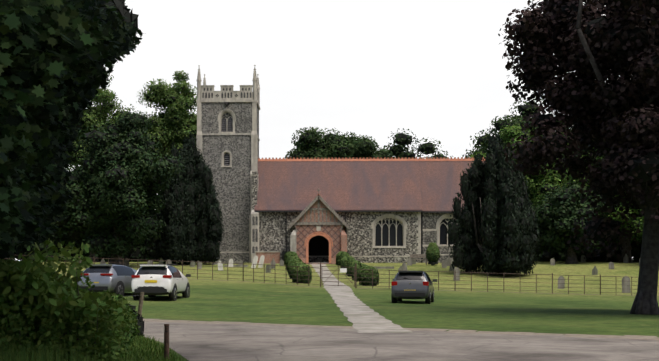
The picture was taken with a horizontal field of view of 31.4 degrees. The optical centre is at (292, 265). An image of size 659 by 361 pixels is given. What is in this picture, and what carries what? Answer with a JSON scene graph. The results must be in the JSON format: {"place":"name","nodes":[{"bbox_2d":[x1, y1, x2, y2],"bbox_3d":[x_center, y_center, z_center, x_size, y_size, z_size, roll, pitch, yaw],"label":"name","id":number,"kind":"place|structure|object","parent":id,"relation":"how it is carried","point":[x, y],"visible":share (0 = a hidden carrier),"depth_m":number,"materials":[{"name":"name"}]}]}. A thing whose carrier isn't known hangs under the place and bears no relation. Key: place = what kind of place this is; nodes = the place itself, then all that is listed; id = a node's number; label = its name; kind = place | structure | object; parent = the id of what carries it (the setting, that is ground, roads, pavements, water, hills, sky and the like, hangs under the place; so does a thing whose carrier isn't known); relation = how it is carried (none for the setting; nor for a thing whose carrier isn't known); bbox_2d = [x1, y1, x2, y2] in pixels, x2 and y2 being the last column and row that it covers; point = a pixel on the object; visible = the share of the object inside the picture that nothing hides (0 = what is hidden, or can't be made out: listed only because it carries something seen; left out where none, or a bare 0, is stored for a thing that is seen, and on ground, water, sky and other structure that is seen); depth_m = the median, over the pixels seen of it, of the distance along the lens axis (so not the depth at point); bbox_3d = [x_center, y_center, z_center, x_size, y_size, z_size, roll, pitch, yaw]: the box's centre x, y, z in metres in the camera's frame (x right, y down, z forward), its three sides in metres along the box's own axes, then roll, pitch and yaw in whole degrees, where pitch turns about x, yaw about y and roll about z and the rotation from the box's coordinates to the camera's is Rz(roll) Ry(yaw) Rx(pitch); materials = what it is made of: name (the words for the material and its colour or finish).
{"place":"outdoors","nodes":[
{"label":"outdoors","id":0,"kind":"place"},
{"bbox_2d":[0,334,186,360],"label":"grass","id":1,"kind":"structure","parent":0,"point":[139,349],"depth_m":19.62,"materials":[{"name":"green plant"}]},
{"bbox_2d":[196,65,259,262],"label":"church tower","id":2,"kind":"structure","parent":0,"point":[227,140],"depth_m":111.42,"materials":[{"name":"grey stone"}]},
{"bbox_2d":[15,0,632,260],"label":"sky","id":3,"kind":"structure","parent":0,"point":[436,70],"materials":[{"name":"white"}]},
{"bbox_2d":[32,262,658,360],"bbox_3d":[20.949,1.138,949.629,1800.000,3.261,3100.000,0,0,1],"label":"ground","id":4,"kind":"structure","parent":0,"point":[238,299],"depth_m":53.11,"materials":[{"name":"green plant"}]},
{"bbox_2d":[0,0,143,259],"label":"sycamore","id":5,"kind":"object","parent":4,"relation":"on","point":[56,56],"visible":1,"depth_m":12.51,"materials":[{"name":"green plant"}]},
{"bbox_2d":[0,238,143,360],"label":"roadside scrub","id":6,"kind":"object","parent":4,"relation":"on","point":[48,303],"visible":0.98,"depth_m":19.25,"materials":[{"name":"green plant"}]},
{"bbox_2d":[53,166,111,261],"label":"tree","id":7,"kind":"object","parent":4,"relation":"on","point":[73,222],"visible":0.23,"depth_m":116.44,"materials":[{"name":"green plant"}]},
{"bbox_2d":[41,292,143,335],"bbox_3d":[-4.663,1.333,24.538,0.355,1.364,8.365,0,0,12],"label":"post and wire fence","id":8,"kind":"object","parent":4,"relation":"on","point":[141,299],"visible":0.12,"depth_m":28.51,"materials":[{"name":"wood"}]},
{"bbox_2d":[65,70,137,170],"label":"tree","id":9,"kind":"object","parent":4,"relation":"on","point":[97,116],"visible":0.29,"depth_m":128.43,"materials":[{"name":"green plant"}]},
{"bbox_2d":[78,264,136,295],"bbox_3d":[-7.939,0.703,52.983,2.150,1.506,4.305,0,0,20],"label":"grey hatchback car","id":10,"kind":"object","parent":4,"relation":"on","point":[113,278],"visible":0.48,"depth_m":51.22,"materials":[{"name":"silver paint"}]},
{"bbox_2d":[63,110,184,265],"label":"tree","id":11,"kind":"object","parent":4,"relation":"on","point":[120,177],"visible":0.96,"depth_m":98.14,"materials":[{"name":"green plant"}]},
{"bbox_2d":[131,264,190,300],"bbox_3d":[-5.709,0.751,51.266,2.120,1.625,4.164,0,0,7],"label":"car","id":12,"kind":"object","parent":4,"relation":"on","point":[149,280],"visible":0.98,"depth_m":49.41,"materials":[{"name":"white paint"}]},
{"bbox_2d":[4,255,319,285],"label":"estate fence","id":13,"kind":"object","parent":4,"relation":"on","point":[227,274],"visible":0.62,"depth_m":75.19,"materials":[{"name":"metal"}]},
{"bbox_2d":[136,70,196,162],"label":"tree","id":14,"kind":"object","parent":4,"relation":"on","point":[175,123],"visible":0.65,"depth_m":133.43,"materials":[{"name":"green plant"}]},
{"bbox_2d":[164,324,168,358],"bbox_3d":[-2.261,1.430,20.988,0.100,0.755,0.100,0,0,1],"label":"wooden post","id":15,"kind":"object","parent":4,"relation":"on","point":[166,341],"visible":1,"depth_m":20.95,"materials":[{"name":"wood"}]},
{"bbox_2d":[151,129,223,264],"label":"irish yew","id":16,"kind":"object","parent":4,"relation":"on","point":[190,215],"visible":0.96,"depth_m":104.40,"materials":[{"name":"green plant"}]},
{"bbox_2d":[284,251,297,264],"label":"topiary","id":17,"kind":"object","parent":4,"relation":"on","point":[287,254],"visible":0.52,"depth_m":103.58,"materials":[{"name":"green plant"}]},
{"bbox_2d":[285,255,299,269],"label":"topiary","id":18,"kind":"object","parent":4,"relation":"on","point":[290,257],"visible":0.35,"depth_m":96.33,"materials":[{"name":"green plant"}]},
{"bbox_2d":[287,258,301,273],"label":"topiary","id":19,"kind":"object","parent":4,"relation":"on","point":[292,260],"visible":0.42,"depth_m":89.08,"materials":[{"name":"green plant"}]},
{"bbox_2d":[289,261,305,277],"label":"topiary","id":20,"kind":"object","parent":4,"relation":"on","point":[293,264],"visible":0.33,"depth_m":81.85,"materials":[{"name":"green plant"}]},
{"bbox_2d":[291,264,311,282],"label":"topiary","id":21,"kind":"object","parent":4,"relation":"on","point":[301,267],"visible":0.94,"depth_m":74.43,"materials":[{"name":"green plant"}]},
{"bbox_2d":[288,188,349,263],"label":"church porch","id":22,"kind":"object","parent":4,"relation":"on","point":[318,222],"visible":0.83,"depth_m":106.32,"materials":[{"name":"red brick"}]},
{"bbox_2d":[4,215,641,261],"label":"boundary hedge","id":23,"kind":"object","parent":4,"relation":"on","point":[144,251],"visible":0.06,"depth_m":121.87,"materials":[{"name":"green plant"}]},
{"bbox_2d":[284,127,392,158],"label":"tree","id":24,"kind":"object","parent":4,"relation":"on","point":[312,143],"visible":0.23,"depth_m":155.30,"materials":[{"name":"green plant"}]},
{"bbox_2d":[320,262,356,287],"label":"gate","id":25,"kind":"structure","parent":4,"relation":"on","point":[342,270],"depth_m":69.77,"materials":[{"name":"metal"}]},
{"bbox_2d":[336,251,349,264],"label":"topiary","id":26,"kind":"object","parent":4,"relation":"on","point":[340,255],"visible":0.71,"depth_m":103.44,"materials":[{"name":"green plant"}]},
{"bbox_2d":[340,256,354,267],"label":"topiary","id":27,"kind":"object","parent":4,"relation":"on","point":[344,261],"visible":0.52,"depth_m":96.12,"materials":[{"name":"green plant"}]},
{"bbox_2d":[251,172,454,263],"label":"church wall","id":28,"kind":"structure","parent":4,"relation":"on","point":[386,237],"depth_m":109.77,"materials":[{"name":"grey stone"}]},
{"bbox_2d":[254,153,484,212],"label":"church roof","id":29,"kind":"structure","parent":28,"relation":"attached to","point":[426,185],"depth_m":111.80,"materials":[{"name":"brown tile"}]},
{"bbox_2d":[345,260,360,275],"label":"topiary","id":30,"kind":"object","parent":4,"relation":"on","point":[350,264],"visible":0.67,"depth_m":88.86,"materials":[{"name":"green plant"}]},
{"bbox_2d":[351,263,367,280],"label":"topiary","id":31,"kind":"object","parent":4,"relation":"on","point":[360,266],"visible":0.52,"depth_m":81.68,"materials":[{"name":"green plant"}]},
{"bbox_2d":[80,254,639,292],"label":"gravestones","id":32,"kind":"object","parent":4,"relation":"on","point":[626,285],"visible":0.69,"depth_m":99.32,"materials":[{"name":"grey stone"}]},
{"bbox_2d":[358,266,378,285],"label":"topiary","id":33,"kind":"object","parent":4,"relation":"on","point":[365,277],"visible":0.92,"depth_m":74.33,"materials":[{"name":"green plant"}]},
{"bbox_2d":[391,271,436,303],"bbox_3d":[5.484,0.990,53.301,2.060,1.506,3.975,0,0,10],"label":"car","id":34,"kind":"object","parent":4,"relation":"on","point":[411,284],"visible":1,"depth_m":51.50,"materials":[{"name":"grey paint"}]},
{"bbox_2d":[194,279,635,295],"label":"grass strip","id":35,"kind":"object","parent":4,"relation":"on","point":[434,290],"visible":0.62,"depth_m":71.09,"materials":[{"name":"green plant"}]},
{"bbox_2d":[383,128,452,158],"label":"tree","id":36,"kind":"object","parent":4,"relation":"on","point":[402,139],"visible":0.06,"depth_m":162.95,"materials":[{"name":"green plant"}]},
{"bbox_2d":[426,242,439,264],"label":"cone shrub","id":37,"kind":"object","parent":4,"relation":"on","point":[432,254],"visible":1,"depth_m":103.22,"materials":[{"name":"green plant"}]},
{"bbox_2d":[445,128,542,274],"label":"irish yew","id":38,"kind":"object","parent":4,"relation":"on","point":[491,229],"visible":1,"depth_m":93.02,"materials":[{"name":"green plant"}]},
{"bbox_2d":[357,269,637,294],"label":"estate fence","id":39,"kind":"object","parent":4,"relation":"on","point":[536,286],"visible":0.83,"depth_m":70.79,"materials":[{"name":"metal"}]},
{"bbox_2d":[462,97,567,181],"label":"tree","id":40,"kind":"object","parent":4,"relation":"on","point":[523,109],"visible":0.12,"depth_m":139.67,"materials":[{"name":"green plant"}]},
{"bbox_2d":[470,124,569,253],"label":"tree","id":41,"kind":"object","parent":4,"relation":"on","point":[540,186],"visible":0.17,"depth_m":115.06,"materials":[{"name":"green plant"}]},
{"bbox_2d":[532,182,610,263],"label":"tree","id":42,"kind":"object","parent":4,"relation":"on","point":[558,217],"visible":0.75,"depth_m":105.64,"materials":[{"name":"green plant"}]},
{"bbox_2d":[556,114,595,181],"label":"tree","id":43,"kind":"object","parent":4,"relation":"on","point":[587,150],"depth_m":145.29,"materials":[{"name":"green plant"}]},
{"bbox_2d":[498,0,658,314],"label":"copper beech","id":44,"kind":"object","parent":4,"relation":"on","point":[591,45],"visible":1,"depth_m":40.14,"materials":[{"name":"purple plant"}]},
{"bbox_2d":[563,141,643,262],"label":"tree","id":45,"kind":"object","parent":4,"relation":"on","point":[636,235],"visible":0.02,"depth_m":108.73,"materials":[{"name":"green plant"}]},
{"bbox_2d":[633,211,643,230],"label":"tree","id":46,"kind":"object","parent":4,"relation":"on","point":[638,218],"visible":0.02,"depth_m":103.32,"materials":[{"name":"green plant"}]},
{"bbox_2d":[311,264,412,332],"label":"foot path","id":47,"kind":"structure","parent":0,"point":[361,316],"depth_m":43.01,"materials":[{"name":"concrete"}]},
{"bbox_2d":[143,320,658,360],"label":"road","id":48,"kind":"structure","parent":0,"point":[213,342],"depth_m":24.84,"materials":[{"name":"grey asphalt"}]},
{"bbox_2d":[143,319,658,339],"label":"road edge","id":49,"kind":"object","parent":48,"relation":"on","point":[640,337],"visible":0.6,"depth_m":30.46,"materials":[{"name":"grey concrete"}]}
]}

